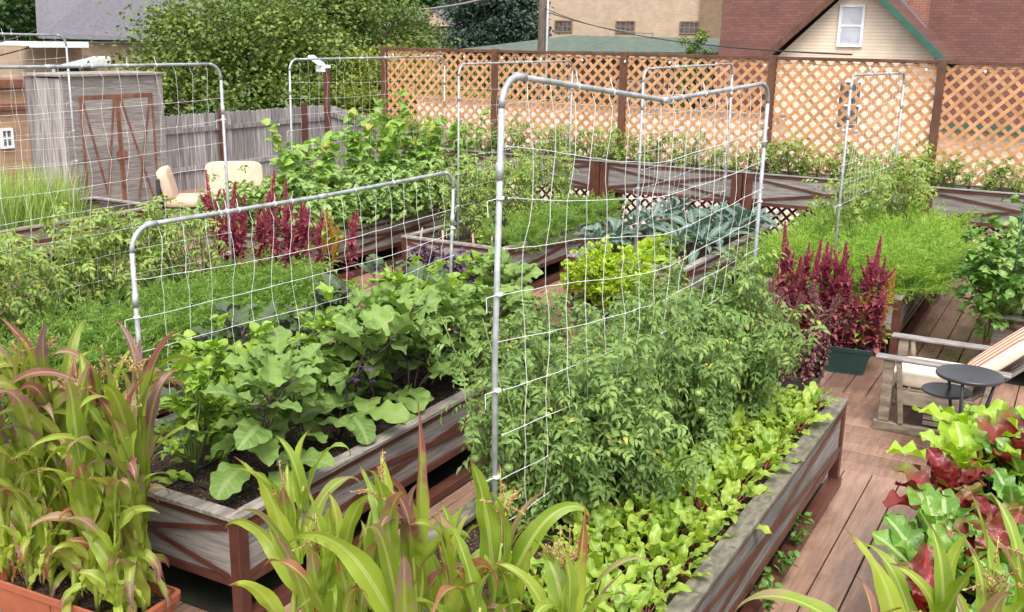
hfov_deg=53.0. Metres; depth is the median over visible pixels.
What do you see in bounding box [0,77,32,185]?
brick garage
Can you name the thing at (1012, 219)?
pepper plant
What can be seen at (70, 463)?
corn plant
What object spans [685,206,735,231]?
kale plant
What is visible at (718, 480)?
beet plant
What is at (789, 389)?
beet plant
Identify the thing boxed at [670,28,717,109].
tree
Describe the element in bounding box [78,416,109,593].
corn plant
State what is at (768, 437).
beet plant
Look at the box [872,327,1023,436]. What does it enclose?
wooden armchair
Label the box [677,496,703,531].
beet plant
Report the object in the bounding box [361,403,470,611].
corn plant
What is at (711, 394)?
tomato plant
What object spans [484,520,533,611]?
corn plant
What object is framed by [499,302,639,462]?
tomato plant
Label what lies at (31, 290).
tomato plant
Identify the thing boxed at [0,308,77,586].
corn plant
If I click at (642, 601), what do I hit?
beet plant
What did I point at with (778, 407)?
beet plant
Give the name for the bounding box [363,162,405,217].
bean plant
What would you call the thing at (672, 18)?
brick building
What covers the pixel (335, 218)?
bean plant
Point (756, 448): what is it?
beet plant
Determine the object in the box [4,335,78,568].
corn plant
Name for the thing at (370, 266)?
eggplant plant
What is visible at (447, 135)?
leafy plant
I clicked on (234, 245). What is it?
amaranth plant
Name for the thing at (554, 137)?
leafy plant
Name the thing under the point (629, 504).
beet plant
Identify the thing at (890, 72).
trellis
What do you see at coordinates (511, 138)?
leafy plant
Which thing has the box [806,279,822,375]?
amaranth plant
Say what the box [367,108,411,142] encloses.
leafy plant
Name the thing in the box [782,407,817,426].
beet plant
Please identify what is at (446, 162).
bean plant
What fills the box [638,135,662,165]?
leafy plant
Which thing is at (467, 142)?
leafy plant
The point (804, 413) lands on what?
beet plant
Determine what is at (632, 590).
beet plant
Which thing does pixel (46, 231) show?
tomato plant
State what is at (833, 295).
amaranth plant
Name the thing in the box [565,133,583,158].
leafy plant
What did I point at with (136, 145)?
door
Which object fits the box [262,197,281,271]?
amaranth plant
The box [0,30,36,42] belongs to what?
cable
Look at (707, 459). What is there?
beet plant
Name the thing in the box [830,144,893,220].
tomato plant
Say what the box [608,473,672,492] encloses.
beet plant
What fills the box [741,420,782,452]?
beet plant
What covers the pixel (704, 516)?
beet plant
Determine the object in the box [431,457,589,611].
corn plant
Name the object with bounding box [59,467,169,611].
corn plant
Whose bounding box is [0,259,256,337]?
carrot tops
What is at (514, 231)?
carrot tops
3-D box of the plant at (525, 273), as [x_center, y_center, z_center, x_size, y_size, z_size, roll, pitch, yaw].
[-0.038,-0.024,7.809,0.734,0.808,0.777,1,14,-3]
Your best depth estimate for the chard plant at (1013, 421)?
5.71 m
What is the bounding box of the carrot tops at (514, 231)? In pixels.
[478,189,630,256]
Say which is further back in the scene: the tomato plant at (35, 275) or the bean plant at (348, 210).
the bean plant at (348, 210)
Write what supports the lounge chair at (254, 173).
on the deck
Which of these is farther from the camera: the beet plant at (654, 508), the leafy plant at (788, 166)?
the leafy plant at (788, 166)
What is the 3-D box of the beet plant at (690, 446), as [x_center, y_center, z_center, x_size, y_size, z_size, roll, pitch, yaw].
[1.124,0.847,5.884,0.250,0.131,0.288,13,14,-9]
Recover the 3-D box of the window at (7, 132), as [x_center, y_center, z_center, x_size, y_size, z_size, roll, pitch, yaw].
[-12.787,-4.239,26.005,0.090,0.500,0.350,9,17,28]
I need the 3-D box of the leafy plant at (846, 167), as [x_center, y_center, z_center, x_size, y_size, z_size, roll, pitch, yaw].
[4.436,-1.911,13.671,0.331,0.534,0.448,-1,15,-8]
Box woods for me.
[248,0,409,51]
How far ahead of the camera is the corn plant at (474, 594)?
3.57 m
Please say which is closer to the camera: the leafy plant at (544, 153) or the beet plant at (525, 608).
the beet plant at (525, 608)
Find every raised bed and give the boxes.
[0,196,163,281]
[4,314,326,508]
[56,330,549,611]
[200,197,483,281]
[354,387,847,611]
[401,202,620,288]
[565,217,770,308]
[759,274,940,354]
[877,467,1002,610]
[981,293,1023,352]
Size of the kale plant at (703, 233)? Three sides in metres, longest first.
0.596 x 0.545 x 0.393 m
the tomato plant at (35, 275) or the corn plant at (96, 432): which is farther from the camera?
the tomato plant at (35, 275)
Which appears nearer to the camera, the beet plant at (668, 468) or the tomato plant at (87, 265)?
the beet plant at (668, 468)
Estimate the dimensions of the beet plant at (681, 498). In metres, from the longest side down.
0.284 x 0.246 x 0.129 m
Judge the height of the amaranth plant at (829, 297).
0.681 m
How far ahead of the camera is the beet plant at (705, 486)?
5.26 m
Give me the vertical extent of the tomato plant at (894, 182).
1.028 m
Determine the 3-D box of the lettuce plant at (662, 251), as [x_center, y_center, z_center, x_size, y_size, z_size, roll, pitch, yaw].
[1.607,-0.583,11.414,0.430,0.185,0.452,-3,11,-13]
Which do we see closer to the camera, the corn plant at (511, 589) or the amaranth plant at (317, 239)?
the corn plant at (511, 589)
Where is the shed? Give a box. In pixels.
[18,70,167,202]
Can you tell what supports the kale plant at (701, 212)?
on the raised bed at (700, 271)
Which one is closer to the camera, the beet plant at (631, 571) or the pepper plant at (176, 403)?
the beet plant at (631, 571)
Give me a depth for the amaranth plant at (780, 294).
8.96 m
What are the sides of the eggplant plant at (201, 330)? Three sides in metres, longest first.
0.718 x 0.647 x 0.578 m
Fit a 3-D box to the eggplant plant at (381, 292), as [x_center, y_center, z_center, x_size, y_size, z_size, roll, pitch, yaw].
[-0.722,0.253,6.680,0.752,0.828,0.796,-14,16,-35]
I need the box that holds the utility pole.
[536,0,548,101]
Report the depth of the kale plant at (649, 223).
12.24 m
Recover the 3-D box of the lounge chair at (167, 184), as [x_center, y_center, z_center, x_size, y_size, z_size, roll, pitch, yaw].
[-5.004,-1.667,15.771,0.772,0.933,0.760,-2,15,-12]
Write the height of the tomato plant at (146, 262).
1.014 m
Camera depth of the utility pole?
36.97 m
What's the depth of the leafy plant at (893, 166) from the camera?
13.40 m
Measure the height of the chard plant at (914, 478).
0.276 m
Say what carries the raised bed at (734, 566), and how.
on the deck
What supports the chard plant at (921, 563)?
on the raised bed at (987, 488)
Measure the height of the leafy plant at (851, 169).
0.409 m
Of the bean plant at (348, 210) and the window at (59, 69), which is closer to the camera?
the bean plant at (348, 210)
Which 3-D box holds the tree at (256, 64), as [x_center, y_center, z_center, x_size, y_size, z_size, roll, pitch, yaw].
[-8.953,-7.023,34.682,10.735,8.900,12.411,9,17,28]
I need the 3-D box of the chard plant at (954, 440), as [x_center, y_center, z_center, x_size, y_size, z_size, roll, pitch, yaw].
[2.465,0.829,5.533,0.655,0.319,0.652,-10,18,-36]
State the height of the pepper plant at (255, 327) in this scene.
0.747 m
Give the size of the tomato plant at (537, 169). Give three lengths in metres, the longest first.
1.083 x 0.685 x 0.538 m
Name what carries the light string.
hanging from the lattice fence at (622, 108)
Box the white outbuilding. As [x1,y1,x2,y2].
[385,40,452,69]
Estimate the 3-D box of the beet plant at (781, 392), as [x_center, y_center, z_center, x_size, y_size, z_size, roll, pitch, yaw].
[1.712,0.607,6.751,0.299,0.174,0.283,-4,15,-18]
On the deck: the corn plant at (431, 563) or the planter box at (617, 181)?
the planter box at (617, 181)
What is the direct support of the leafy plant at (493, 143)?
on the planter box at (581, 166)
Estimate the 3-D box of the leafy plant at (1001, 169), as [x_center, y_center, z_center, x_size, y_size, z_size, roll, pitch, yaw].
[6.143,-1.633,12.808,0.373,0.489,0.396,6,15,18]
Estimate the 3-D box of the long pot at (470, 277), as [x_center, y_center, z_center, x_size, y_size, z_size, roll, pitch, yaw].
[-0.737,-0.159,11.382,0.872,0.354,0.308,7,16,23]
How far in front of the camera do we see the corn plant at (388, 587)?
3.63 m
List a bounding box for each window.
[0,128,14,148]
[52,68,83,71]
[553,77,579,102]
[554,20,572,32]
[615,21,634,32]
[616,79,645,106]
[679,21,698,33]
[698,86,714,109]
[834,79,864,131]
[836,4,865,46]
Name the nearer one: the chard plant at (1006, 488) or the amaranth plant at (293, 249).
the chard plant at (1006, 488)
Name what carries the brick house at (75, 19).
on the street ground
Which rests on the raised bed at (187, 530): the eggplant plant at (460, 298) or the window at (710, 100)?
the eggplant plant at (460, 298)
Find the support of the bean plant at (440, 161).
on the raised bed at (380, 240)
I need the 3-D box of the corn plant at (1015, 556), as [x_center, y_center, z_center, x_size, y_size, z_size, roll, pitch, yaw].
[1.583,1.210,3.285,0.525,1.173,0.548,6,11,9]
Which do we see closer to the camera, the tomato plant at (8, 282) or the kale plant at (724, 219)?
the tomato plant at (8, 282)
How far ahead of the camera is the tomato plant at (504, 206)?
13.07 m
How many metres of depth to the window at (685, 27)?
60.73 m
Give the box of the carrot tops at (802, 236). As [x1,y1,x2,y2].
[724,198,902,297]
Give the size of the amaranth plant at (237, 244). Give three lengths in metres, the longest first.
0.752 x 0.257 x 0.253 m
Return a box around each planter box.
[359,141,478,170]
[467,148,610,207]
[599,158,753,217]
[741,168,921,223]
[920,182,1023,228]
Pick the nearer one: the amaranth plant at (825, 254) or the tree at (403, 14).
the amaranth plant at (825, 254)
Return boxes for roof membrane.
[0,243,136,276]
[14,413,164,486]
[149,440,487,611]
[311,247,394,276]
[493,258,566,285]
[596,271,747,312]
[736,483,822,611]
[823,293,930,355]
[1005,371,1023,385]
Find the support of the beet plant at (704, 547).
on the raised bed at (734, 566)
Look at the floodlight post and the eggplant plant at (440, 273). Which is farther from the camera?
the floodlight post
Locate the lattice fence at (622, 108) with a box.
[380,46,1023,267]
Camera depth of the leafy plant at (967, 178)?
12.96 m
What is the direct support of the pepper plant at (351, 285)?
on the raised bed at (187, 530)
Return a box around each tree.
[0,0,94,41]
[34,0,265,42]
[65,0,384,129]
[168,101,245,115]
[268,0,473,128]
[317,35,441,133]
[356,0,495,49]
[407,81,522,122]
[423,51,579,102]
[429,0,560,80]
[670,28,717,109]
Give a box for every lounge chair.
[155,165,212,219]
[205,161,262,199]
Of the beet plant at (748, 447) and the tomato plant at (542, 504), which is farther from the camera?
the beet plant at (748, 447)
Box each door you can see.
[78,94,124,199]
[117,93,157,201]
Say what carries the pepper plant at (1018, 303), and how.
on the raised bed at (997, 336)
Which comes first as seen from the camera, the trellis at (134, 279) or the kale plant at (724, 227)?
the trellis at (134, 279)
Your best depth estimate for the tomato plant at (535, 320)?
5.38 m
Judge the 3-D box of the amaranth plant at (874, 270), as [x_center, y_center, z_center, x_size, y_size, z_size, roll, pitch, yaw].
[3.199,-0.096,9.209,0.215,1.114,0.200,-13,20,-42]
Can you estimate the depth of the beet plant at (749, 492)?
5.36 m
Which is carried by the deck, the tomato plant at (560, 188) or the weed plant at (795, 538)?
the weed plant at (795, 538)
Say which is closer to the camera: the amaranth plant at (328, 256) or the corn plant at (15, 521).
the corn plant at (15, 521)
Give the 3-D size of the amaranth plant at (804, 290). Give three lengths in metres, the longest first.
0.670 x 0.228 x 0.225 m
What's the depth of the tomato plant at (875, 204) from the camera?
11.22 m
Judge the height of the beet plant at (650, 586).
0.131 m
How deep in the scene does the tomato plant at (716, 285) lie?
6.68 m
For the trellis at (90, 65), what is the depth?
7.81 m
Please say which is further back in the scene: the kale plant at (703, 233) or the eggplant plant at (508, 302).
the kale plant at (703, 233)
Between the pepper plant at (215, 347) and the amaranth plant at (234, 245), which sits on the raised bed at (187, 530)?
the pepper plant at (215, 347)
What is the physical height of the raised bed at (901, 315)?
0.621 m
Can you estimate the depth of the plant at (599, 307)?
10.66 m
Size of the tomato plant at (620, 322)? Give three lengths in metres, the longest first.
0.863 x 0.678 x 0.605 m
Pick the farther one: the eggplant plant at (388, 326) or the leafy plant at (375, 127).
the leafy plant at (375, 127)
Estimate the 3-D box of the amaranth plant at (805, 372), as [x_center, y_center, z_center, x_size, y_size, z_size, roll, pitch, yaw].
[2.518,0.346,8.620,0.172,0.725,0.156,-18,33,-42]
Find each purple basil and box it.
[400,243,433,271]
[421,245,447,268]
[443,247,473,279]
[466,251,489,282]
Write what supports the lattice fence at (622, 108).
on the deck
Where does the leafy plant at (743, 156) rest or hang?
on the planter box at (617, 181)
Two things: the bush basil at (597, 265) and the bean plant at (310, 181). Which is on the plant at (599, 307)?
the bush basil at (597, 265)
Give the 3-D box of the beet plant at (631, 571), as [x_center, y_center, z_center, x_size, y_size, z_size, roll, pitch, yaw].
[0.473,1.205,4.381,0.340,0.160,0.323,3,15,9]
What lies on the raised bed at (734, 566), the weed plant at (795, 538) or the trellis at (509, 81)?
the trellis at (509, 81)
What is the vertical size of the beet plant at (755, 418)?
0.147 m
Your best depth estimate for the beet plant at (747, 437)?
6.07 m
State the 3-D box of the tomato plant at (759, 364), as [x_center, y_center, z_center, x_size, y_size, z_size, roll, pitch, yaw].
[1.534,0.250,6.325,0.843,1.195,0.705,11,18,22]
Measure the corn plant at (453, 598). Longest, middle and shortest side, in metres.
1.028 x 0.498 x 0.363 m
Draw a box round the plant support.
[1009,210,1023,298]
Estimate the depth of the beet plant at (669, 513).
4.97 m
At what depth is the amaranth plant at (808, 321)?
9.41 m
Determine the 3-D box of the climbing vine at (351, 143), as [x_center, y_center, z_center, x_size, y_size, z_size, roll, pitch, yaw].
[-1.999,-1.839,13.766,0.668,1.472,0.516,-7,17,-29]
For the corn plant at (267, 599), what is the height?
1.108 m
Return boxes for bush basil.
[556,241,600,305]
[581,234,637,311]
[610,244,658,311]
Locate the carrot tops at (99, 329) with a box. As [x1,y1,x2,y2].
[0,243,341,442]
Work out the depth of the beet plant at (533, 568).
4.52 m
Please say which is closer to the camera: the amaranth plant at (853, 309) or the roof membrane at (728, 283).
the amaranth plant at (853, 309)
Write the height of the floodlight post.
2.738 m
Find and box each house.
[0,0,248,114]
[387,9,461,39]
[713,0,1023,228]
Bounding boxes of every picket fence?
[164,103,324,190]
[331,106,448,170]
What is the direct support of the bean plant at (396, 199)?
on the raised bed at (380, 240)
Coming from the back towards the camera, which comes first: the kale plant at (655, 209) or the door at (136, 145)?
the door at (136, 145)
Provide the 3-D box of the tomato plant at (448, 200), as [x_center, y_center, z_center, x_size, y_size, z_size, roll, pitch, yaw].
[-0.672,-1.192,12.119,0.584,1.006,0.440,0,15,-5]
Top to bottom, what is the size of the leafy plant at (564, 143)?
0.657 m
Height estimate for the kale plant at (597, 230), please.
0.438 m
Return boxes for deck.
[0,187,1023,611]
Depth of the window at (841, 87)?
34.32 m
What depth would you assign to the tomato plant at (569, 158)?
14.04 m
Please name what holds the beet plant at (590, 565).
on the raised bed at (734, 566)
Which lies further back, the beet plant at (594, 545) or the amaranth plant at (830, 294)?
the amaranth plant at (830, 294)
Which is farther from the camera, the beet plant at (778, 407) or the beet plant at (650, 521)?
the beet plant at (778, 407)
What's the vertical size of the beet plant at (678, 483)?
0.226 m
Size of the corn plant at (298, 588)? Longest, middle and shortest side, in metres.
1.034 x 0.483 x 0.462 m
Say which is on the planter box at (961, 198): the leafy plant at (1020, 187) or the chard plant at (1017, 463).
the leafy plant at (1020, 187)
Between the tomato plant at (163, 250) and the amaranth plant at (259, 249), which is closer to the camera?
the tomato plant at (163, 250)
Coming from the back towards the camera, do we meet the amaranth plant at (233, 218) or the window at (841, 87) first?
the window at (841, 87)
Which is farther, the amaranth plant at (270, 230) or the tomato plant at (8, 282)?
the amaranth plant at (270, 230)
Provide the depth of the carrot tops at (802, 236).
10.52 m
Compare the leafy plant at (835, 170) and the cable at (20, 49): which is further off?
the cable at (20, 49)
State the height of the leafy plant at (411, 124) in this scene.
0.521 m
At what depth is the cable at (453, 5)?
45.60 m
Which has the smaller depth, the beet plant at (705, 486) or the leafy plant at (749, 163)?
the beet plant at (705, 486)
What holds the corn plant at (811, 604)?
in the corn pot
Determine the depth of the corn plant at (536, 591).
3.48 m
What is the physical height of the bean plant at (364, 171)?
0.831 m
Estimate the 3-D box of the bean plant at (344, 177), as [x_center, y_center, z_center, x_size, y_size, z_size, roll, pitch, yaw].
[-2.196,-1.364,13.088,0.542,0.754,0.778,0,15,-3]
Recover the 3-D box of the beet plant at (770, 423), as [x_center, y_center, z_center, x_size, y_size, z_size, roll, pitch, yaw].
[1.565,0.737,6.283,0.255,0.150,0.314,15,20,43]
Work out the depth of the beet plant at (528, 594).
4.33 m
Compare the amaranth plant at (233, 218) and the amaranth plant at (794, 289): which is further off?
the amaranth plant at (233, 218)
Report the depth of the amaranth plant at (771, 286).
9.16 m
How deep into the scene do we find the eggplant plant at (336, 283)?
7.09 m
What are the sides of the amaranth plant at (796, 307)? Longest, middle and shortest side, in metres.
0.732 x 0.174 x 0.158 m
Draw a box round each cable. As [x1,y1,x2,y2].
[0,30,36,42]
[0,39,55,55]
[392,0,484,10]
[545,8,851,54]
[549,12,652,33]
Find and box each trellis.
[0,29,81,213]
[0,57,233,317]
[125,171,456,483]
[287,53,447,182]
[454,57,574,240]
[485,71,769,519]
[633,60,732,256]
[834,68,904,252]
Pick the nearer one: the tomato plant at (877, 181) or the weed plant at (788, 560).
the weed plant at (788, 560)
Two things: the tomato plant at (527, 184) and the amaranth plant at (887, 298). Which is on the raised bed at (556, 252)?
the tomato plant at (527, 184)
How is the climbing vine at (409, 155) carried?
on the raised bed at (380, 240)
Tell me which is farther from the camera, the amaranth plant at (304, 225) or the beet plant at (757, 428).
the amaranth plant at (304, 225)
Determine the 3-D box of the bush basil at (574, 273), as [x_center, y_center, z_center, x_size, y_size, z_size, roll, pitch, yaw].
[0.736,-0.332,10.713,0.474,0.693,0.620,-11,19,-40]
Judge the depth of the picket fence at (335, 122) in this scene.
22.82 m
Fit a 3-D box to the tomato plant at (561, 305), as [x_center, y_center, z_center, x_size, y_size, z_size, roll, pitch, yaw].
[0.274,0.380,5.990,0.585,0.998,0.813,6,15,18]
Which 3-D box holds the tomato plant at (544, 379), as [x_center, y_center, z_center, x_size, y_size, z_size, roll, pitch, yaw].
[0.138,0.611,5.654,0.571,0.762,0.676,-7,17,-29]
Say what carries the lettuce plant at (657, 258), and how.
on the raised bed at (700, 271)
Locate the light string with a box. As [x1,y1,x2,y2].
[383,51,1016,72]
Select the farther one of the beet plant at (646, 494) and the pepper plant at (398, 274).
the pepper plant at (398, 274)
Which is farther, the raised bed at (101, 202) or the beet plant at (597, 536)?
the raised bed at (101, 202)
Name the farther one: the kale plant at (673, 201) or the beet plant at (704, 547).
the kale plant at (673, 201)
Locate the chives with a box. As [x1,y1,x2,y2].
[0,158,91,231]
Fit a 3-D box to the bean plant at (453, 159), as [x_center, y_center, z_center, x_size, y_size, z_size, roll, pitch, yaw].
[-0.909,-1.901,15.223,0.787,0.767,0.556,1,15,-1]
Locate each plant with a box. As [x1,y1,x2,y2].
[0,202,84,313]
[0,233,29,326]
[0,235,43,325]
[0,235,56,343]
[0,243,67,321]
[0,255,25,307]
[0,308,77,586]
[0,316,105,611]
[0,334,104,596]
[0,340,92,589]
[0,351,111,611]
[0,416,52,587]
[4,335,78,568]
[4,417,53,574]
[7,402,60,522]
[19,361,199,611]
[36,223,117,319]
[38,350,136,611]
[42,343,186,576]
[52,432,108,595]
[55,204,123,316]
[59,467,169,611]
[66,375,161,611]
[69,207,129,303]
[78,319,194,611]
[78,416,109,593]
[83,216,148,310]
[102,194,176,299]
[106,208,164,302]
[129,202,197,285]
[140,205,231,280]
[147,199,221,282]
[152,329,242,483]
[154,326,245,435]
[175,313,250,455]
[193,173,223,228]
[199,170,221,274]
[203,350,334,501]
[209,179,259,232]
[211,215,224,267]
[212,180,238,271]
[212,300,285,401]
[212,320,291,418]
[218,215,232,272]
[221,164,259,214]
[221,196,239,266]
[223,222,243,264]
[224,429,364,611]
[225,459,318,611]
[226,225,246,270]
[233,194,250,270]
[235,326,354,446]
[242,175,283,231]
[243,181,292,240]
[247,234,281,272]
[249,227,265,267]
[250,158,283,195]
[250,209,271,273]
[254,169,275,265]
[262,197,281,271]
[263,173,320,237]
[263,486,367,611]
[265,234,282,270]
[274,293,345,372]
[275,178,294,267]
[277,168,318,227]
[279,207,297,274]
[280,170,331,250]
[280,233,290,274]
[280,304,418,444]
[282,234,303,268]
[286,449,423,611]
[287,281,379,402]
[292,203,306,260]
[292,492,401,611]
[297,202,313,269]
[298,207,314,271]
[300,181,350,241]
[300,274,361,349]
[300,300,433,424]
[302,165,361,223]
[310,211,324,277]
[314,207,330,276]
[321,224,337,274]
[326,216,339,273]
[328,170,359,225]
[331,176,367,231]
[331,224,343,275]
[333,164,353,197]
[335,162,385,219]
[339,262,414,394]
[340,159,373,195]
[341,211,360,283]
[345,175,390,231]
[347,282,463,412]
[358,254,430,350]
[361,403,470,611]
[361,510,413,611]
[362,119,377,142]
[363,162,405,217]
[363,255,429,374]
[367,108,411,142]
[368,169,416,227]
[375,152,438,211]
[381,272,472,387]
[391,116,422,145]
[394,162,441,222]
[398,158,432,209]
[398,502,511,604]
[400,154,447,212]
[401,121,420,144]
[403,259,448,345]
[407,113,429,147]
[409,509,506,611]
[414,264,461,361]
[415,519,524,611]
[418,305,549,503]
[423,272,517,378]
[424,152,454,200]
[427,157,467,214]
[431,162,479,239]
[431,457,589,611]
[432,259,475,351]
[433,110,480,150]
[436,152,476,171]
[439,147,486,209]
[447,284,533,376]
[451,118,478,149]
[454,234,505,341]
[455,153,518,236]
[455,308,594,533]
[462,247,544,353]
[464,151,489,202]
[467,308,586,497]
[468,125,486,150]
[475,155,513,225]
[479,353,606,402]
[481,120,505,153]
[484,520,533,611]
[487,525,647,611]
[490,155,529,222]
[493,119,526,153]
[493,562,561,611]
[494,156,543,226]
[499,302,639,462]
[504,113,532,154]
[504,289,608,373]
[509,149,543,212]
[510,139,552,208]
[511,552,558,594]
[518,578,543,610]
[518,596,587,611]
[521,373,646,522]
[523,132,541,154]
[524,591,534,611]
[529,121,572,155]
[531,541,603,567]
[532,139,581,206]
[533,503,625,611]
[536,148,575,208]
[537,541,574,581]
[543,522,589,548]
[544,578,612,606]
[548,125,564,154]
[549,123,582,159]
[551,339,693,487]
[555,503,623,547]
[562,292,650,373]
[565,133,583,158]
[567,537,655,578]
[568,333,723,516]
[571,117,622,161]
[572,223,628,263]
[573,557,635,597]
[574,315,709,395]
[580,131,598,159]
[580,215,634,245]
[581,498,625,529]
[582,605,605,611]
[585,564,662,609]
[585,572,640,611]
[587,509,638,559]
[587,526,618,563]
[590,217,641,242]
[595,544,669,601]
[595,579,674,611]
[598,132,621,159]
[598,583,650,611]
[599,130,639,162]
[599,243,694,331]
[600,534,638,567]
[602,244,643,260]
[604,499,649,531]
[605,482,637,508]
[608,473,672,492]
[609,514,663,551]
[611,277,722,461]
[612,282,741,367]
[614,492,700,521]
[614,523,694,580]
[617,237,651,249]
[617,481,676,508]
[619,209,661,238]
[622,486,681,519]
[625,513,670,538]
[626,134,649,165]
[629,201,670,236]
[630,248,781,409]
[630,536,712,579]
[631,513,709,555]
[633,247,668,265]
[636,559,691,611]
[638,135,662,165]
[642,201,683,222]
[645,498,712,549]
[646,130,672,164]
[646,245,676,262]
[647,236,672,252]
[647,290,754,430]
[650,232,688,243]
[652,232,739,331]
[654,219,717,245]
[654,459,689,489]
[654,464,700,495]
[655,456,673,476]
[656,257,726,315]
[657,126,708,168]
[657,198,695,218]
[658,436,701,465]
[658,494,699,514]
[659,139,679,165]
[659,450,697,473]
[660,195,710,214]
[663,305,756,449]
[664,460,742,507]
[665,439,710,461]
[666,528,714,568]
[667,209,735,253]
[667,500,735,548]
[670,469,738,517]
[676,226,730,263]
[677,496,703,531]
[680,462,721,491]
[681,138,709,167]
[682,208,739,240]
[683,450,716,472]
[683,503,728,531]
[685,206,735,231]
[685,424,737,444]
[687,442,726,463]
[691,286,806,377]
[691,481,772,536]
[692,218,748,246]
[695,201,730,223]
[695,449,745,488]
[697,439,743,469]
[698,210,753,238]
[700,145,726,168]
[700,478,766,514]
[703,441,753,460]
[708,250,830,425]
[709,202,745,222]
[711,444,763,484]
[713,145,733,171]
[714,454,775,492]
[718,207,770,235]
[718,436,746,453]
[722,421,746,434]
[722,451,793,483]
[723,142,752,172]
[723,404,777,439]
[725,424,751,449]
[726,206,777,232]
[728,412,766,432]
[735,576,917,611]
[738,432,782,460]
[740,435,804,469]
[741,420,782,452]
[742,147,759,171]
[746,400,797,428]
[747,207,780,225]
[749,133,774,169]
[751,567,782,611]
[752,417,797,437]
[752,426,798,464]
[754,390,785,420]
[760,275,775,322]
[761,385,790,402]
[761,427,793,448]
[763,398,791,419]
[764,402,833,434]
[765,131,803,176]
[765,421,800,444]
[770,382,794,391]
[771,386,839,414]
[772,287,784,366]
[773,550,800,577]
[774,258,791,309]
[774,392,816,423]
[775,221,798,308]
[777,138,805,175]
[777,311,791,381]
[779,302,800,367]
[779,381,833,410]
[779,386,800,406]
[782,138,827,178]
[782,295,794,368]
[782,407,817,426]
[783,255,803,308]
[788,265,809,323]
[789,327,800,379]
[789,512,813,544]
[793,319,808,376]
[794,280,810,332]
[796,291,807,322]
[797,242,814,323]
[798,293,843,374]
[799,237,826,339]
[799,309,824,384]
[801,169,873,242]
[802,281,820,328]
[803,314,816,356]
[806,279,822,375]
[808,153,824,176]
[811,141,851,180]
[814,327,831,378]
[816,245,833,309]
[818,241,839,341]
[819,285,836,334]
[821,281,841,340]
[824,241,849,345]
[825,256,843,345]
[828,142,859,178]
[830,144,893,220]
[833,269,854,346]
[834,250,854,345]
[837,290,853,343]
[841,157,891,230]
[841,161,889,206]
[842,293,862,347]
[845,246,880,345]
[845,522,1006,611]
[850,143,897,179]
[850,153,869,179]
[850,235,881,349]
[853,290,871,348]
[856,287,877,347]
[863,288,890,354]
[864,257,894,349]
[870,515,1014,592]
[872,157,918,215]
[876,285,893,352]
[878,150,905,180]
[878,155,931,223]
[878,496,1023,611]
[879,267,896,352]
[882,462,999,522]
[883,541,971,611]
[885,420,1023,483]
[885,483,980,541]
[890,147,943,183]
[890,563,969,611]
[896,140,937,221]
[911,155,933,183]
[912,398,1023,455]
[913,447,994,493]
[926,151,958,186]
[928,599,1004,611]
[932,492,1023,611]
[933,508,1023,596]
[936,515,1023,574]
[937,152,964,187]
[944,402,981,423]
[949,214,1023,340]
[953,217,1022,306]
[957,154,982,188]
[960,496,1023,518]
[963,221,1023,331]
[966,465,1023,505]
[966,557,1014,605]
[969,407,1023,483]
[974,154,1016,192]
[974,437,1023,485]
[979,216,1023,293]
[987,410,1023,461]
[990,155,1020,192]
[997,193,1023,254]
[999,164,1023,192]
[1007,495,1023,511]
[1012,258,1023,309]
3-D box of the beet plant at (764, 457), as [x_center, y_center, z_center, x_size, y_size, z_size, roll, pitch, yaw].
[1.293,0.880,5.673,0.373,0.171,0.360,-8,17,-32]
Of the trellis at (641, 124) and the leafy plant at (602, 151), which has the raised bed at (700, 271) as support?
the trellis at (641, 124)
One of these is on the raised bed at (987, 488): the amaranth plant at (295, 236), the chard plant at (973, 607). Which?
the chard plant at (973, 607)
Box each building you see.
[417,96,790,235]
[464,35,719,109]
[534,0,723,59]
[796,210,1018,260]
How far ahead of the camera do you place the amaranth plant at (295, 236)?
10.90 m
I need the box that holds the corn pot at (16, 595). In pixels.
[0,557,180,611]
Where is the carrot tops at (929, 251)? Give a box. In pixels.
[811,192,991,310]
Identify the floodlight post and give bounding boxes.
[308,55,330,149]
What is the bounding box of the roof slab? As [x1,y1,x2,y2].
[839,336,1019,610]
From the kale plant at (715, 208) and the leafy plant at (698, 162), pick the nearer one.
the kale plant at (715, 208)
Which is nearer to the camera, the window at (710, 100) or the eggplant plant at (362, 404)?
the eggplant plant at (362, 404)
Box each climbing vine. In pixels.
[261,118,315,197]
[309,131,342,206]
[339,112,379,214]
[342,89,411,209]
[379,116,431,206]
[415,117,447,198]
[446,108,491,171]
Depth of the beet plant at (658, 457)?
5.69 m
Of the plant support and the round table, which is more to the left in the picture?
the round table
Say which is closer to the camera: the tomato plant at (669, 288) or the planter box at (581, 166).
the tomato plant at (669, 288)
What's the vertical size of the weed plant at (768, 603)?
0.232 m
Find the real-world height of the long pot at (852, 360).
0.244 m
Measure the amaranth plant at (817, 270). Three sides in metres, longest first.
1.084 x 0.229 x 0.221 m
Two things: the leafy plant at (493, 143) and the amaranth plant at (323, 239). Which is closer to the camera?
the amaranth plant at (323, 239)
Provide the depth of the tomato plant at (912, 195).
11.61 m
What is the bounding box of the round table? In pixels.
[921,364,1004,435]
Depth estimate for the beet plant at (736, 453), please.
5.72 m
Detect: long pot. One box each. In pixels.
[437,276,476,295]
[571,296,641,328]
[759,367,823,390]
[796,340,873,374]
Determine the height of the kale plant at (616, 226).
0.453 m
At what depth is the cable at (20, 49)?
34.08 m
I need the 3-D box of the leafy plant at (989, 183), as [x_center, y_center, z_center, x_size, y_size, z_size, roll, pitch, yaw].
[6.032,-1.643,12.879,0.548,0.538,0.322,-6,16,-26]
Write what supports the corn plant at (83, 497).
in the corn pot at (16, 595)
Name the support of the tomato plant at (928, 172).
on the raised bed at (901, 315)

